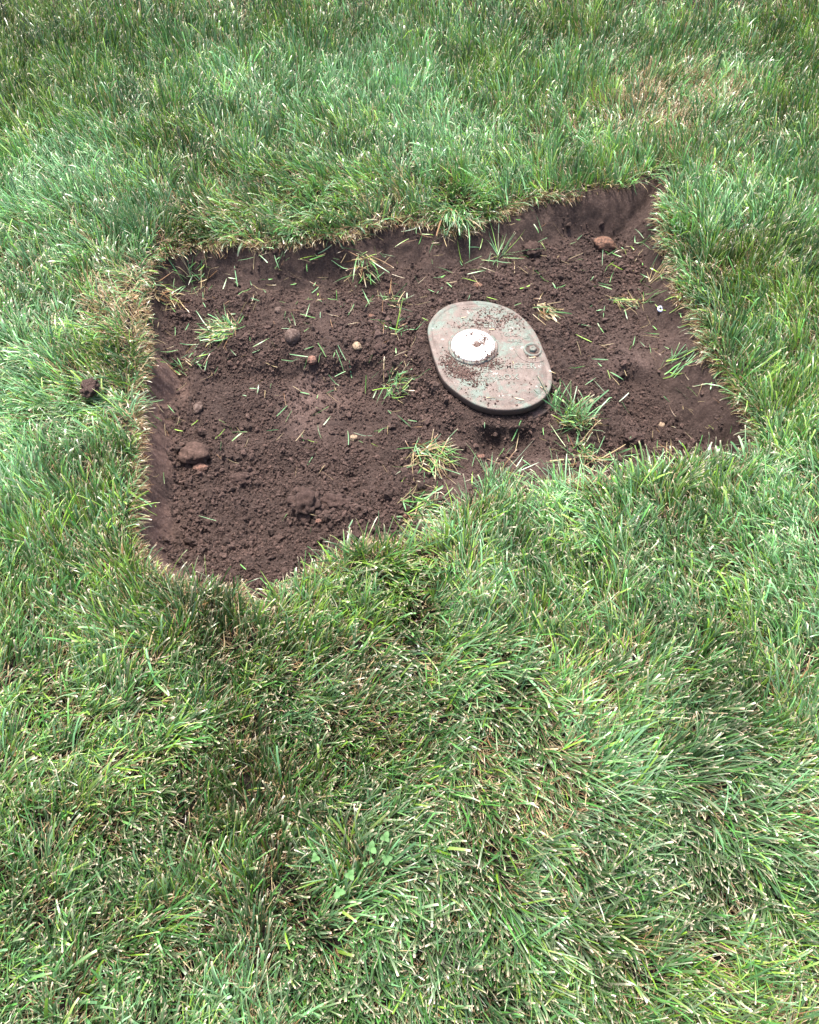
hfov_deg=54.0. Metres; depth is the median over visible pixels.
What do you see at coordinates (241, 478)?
soil clod
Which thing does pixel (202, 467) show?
stone
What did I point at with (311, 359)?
stone
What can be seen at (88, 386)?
soil clod
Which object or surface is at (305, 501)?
soil clod
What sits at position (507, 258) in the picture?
grass tuft
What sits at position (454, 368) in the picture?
soil crumbs
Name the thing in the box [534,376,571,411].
grass tuft
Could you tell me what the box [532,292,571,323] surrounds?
grass tuft
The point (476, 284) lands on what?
stone
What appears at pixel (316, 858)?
clover
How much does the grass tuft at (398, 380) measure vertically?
0.096 m
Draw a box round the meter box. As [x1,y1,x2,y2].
[520,380,556,419]
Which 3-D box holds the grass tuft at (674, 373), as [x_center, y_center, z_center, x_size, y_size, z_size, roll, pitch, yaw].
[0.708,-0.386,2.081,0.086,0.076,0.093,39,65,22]
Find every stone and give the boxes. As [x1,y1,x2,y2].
[178,441,209,464]
[193,402,202,414]
[193,463,209,471]
[195,568,204,574]
[274,307,281,313]
[284,328,299,344]
[307,355,316,364]
[350,435,357,441]
[352,341,361,349]
[473,282,483,288]
[594,236,615,252]
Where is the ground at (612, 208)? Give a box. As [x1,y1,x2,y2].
[0,0,818,1023]
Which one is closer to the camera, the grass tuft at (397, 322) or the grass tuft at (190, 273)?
the grass tuft at (397, 322)
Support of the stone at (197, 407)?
on the ground at (612, 208)
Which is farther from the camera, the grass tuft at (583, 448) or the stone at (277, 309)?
the stone at (277, 309)
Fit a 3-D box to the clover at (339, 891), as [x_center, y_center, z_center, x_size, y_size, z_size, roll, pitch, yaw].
[-0.106,0.626,1.341,0.018,0.066,0.052,32,62,19]
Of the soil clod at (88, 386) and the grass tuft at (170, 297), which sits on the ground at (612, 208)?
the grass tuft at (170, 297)
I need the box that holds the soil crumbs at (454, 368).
[436,306,547,406]
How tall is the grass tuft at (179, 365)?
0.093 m
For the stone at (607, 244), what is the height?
0.039 m
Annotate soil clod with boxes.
[79,377,99,397]
[227,471,251,486]
[286,485,321,524]
[320,493,356,510]
[373,342,388,354]
[522,240,541,257]
[623,431,645,444]
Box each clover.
[311,852,319,862]
[334,869,353,898]
[362,857,373,869]
[366,831,392,865]
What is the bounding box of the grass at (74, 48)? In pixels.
[0,0,818,1023]
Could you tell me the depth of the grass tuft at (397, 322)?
2.17 m
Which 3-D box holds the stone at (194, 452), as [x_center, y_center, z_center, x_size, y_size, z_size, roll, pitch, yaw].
[-0.531,-0.145,1.992,0.078,0.048,0.066,0,57,0]
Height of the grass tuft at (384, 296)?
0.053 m
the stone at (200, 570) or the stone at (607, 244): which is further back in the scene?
the stone at (607, 244)
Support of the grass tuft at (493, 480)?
on the ground at (612, 208)
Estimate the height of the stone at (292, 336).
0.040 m
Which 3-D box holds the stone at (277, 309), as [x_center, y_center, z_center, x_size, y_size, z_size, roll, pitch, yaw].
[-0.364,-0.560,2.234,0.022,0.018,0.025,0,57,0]
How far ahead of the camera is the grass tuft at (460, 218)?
2.29 m
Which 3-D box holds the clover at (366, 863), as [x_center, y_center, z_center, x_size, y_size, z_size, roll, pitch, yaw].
[-0.069,0.599,1.364,0.019,0.059,0.009,-24,60,-15]
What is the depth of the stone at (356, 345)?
2.13 m
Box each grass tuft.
[145,272,189,312]
[161,341,215,374]
[164,248,213,295]
[194,302,245,350]
[335,247,393,288]
[372,299,415,338]
[372,374,414,403]
[376,356,428,403]
[377,278,429,310]
[396,481,453,533]
[398,429,465,478]
[435,205,482,256]
[469,443,533,499]
[489,220,542,266]
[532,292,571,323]
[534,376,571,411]
[541,381,611,443]
[550,418,625,474]
[606,295,636,313]
[622,290,665,310]
[647,251,671,283]
[660,342,700,378]
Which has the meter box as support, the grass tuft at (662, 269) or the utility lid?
the utility lid
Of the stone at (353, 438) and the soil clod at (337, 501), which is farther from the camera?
the stone at (353, 438)
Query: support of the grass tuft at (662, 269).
on the ground at (612, 208)
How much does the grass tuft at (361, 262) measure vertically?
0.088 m
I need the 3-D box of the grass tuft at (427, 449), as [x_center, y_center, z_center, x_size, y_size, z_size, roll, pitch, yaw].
[0.047,-0.142,1.892,0.180,0.092,0.152,-15,58,-10]
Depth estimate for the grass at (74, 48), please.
1.63 m
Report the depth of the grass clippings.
2.14 m
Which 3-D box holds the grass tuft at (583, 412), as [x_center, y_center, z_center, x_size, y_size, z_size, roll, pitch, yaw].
[0.403,-0.249,1.944,0.183,0.118,0.171,17,59,11]
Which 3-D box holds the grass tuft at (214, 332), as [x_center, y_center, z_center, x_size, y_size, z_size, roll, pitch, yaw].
[-0.523,-0.506,2.180,0.146,0.065,0.166,0,57,0]
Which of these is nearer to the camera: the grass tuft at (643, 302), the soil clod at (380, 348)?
the soil clod at (380, 348)
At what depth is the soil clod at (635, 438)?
1.96 m
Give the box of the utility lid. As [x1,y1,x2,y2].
[427,301,551,414]
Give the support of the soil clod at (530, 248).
on the ground at (612, 208)
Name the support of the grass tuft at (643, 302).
on the ground at (612, 208)
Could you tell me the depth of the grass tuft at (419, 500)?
1.85 m
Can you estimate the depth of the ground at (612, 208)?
2.04 m
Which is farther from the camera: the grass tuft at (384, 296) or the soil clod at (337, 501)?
the grass tuft at (384, 296)
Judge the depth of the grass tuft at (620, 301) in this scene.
2.25 m
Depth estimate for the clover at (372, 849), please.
1.35 m
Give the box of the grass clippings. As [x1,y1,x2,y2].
[131,213,744,585]

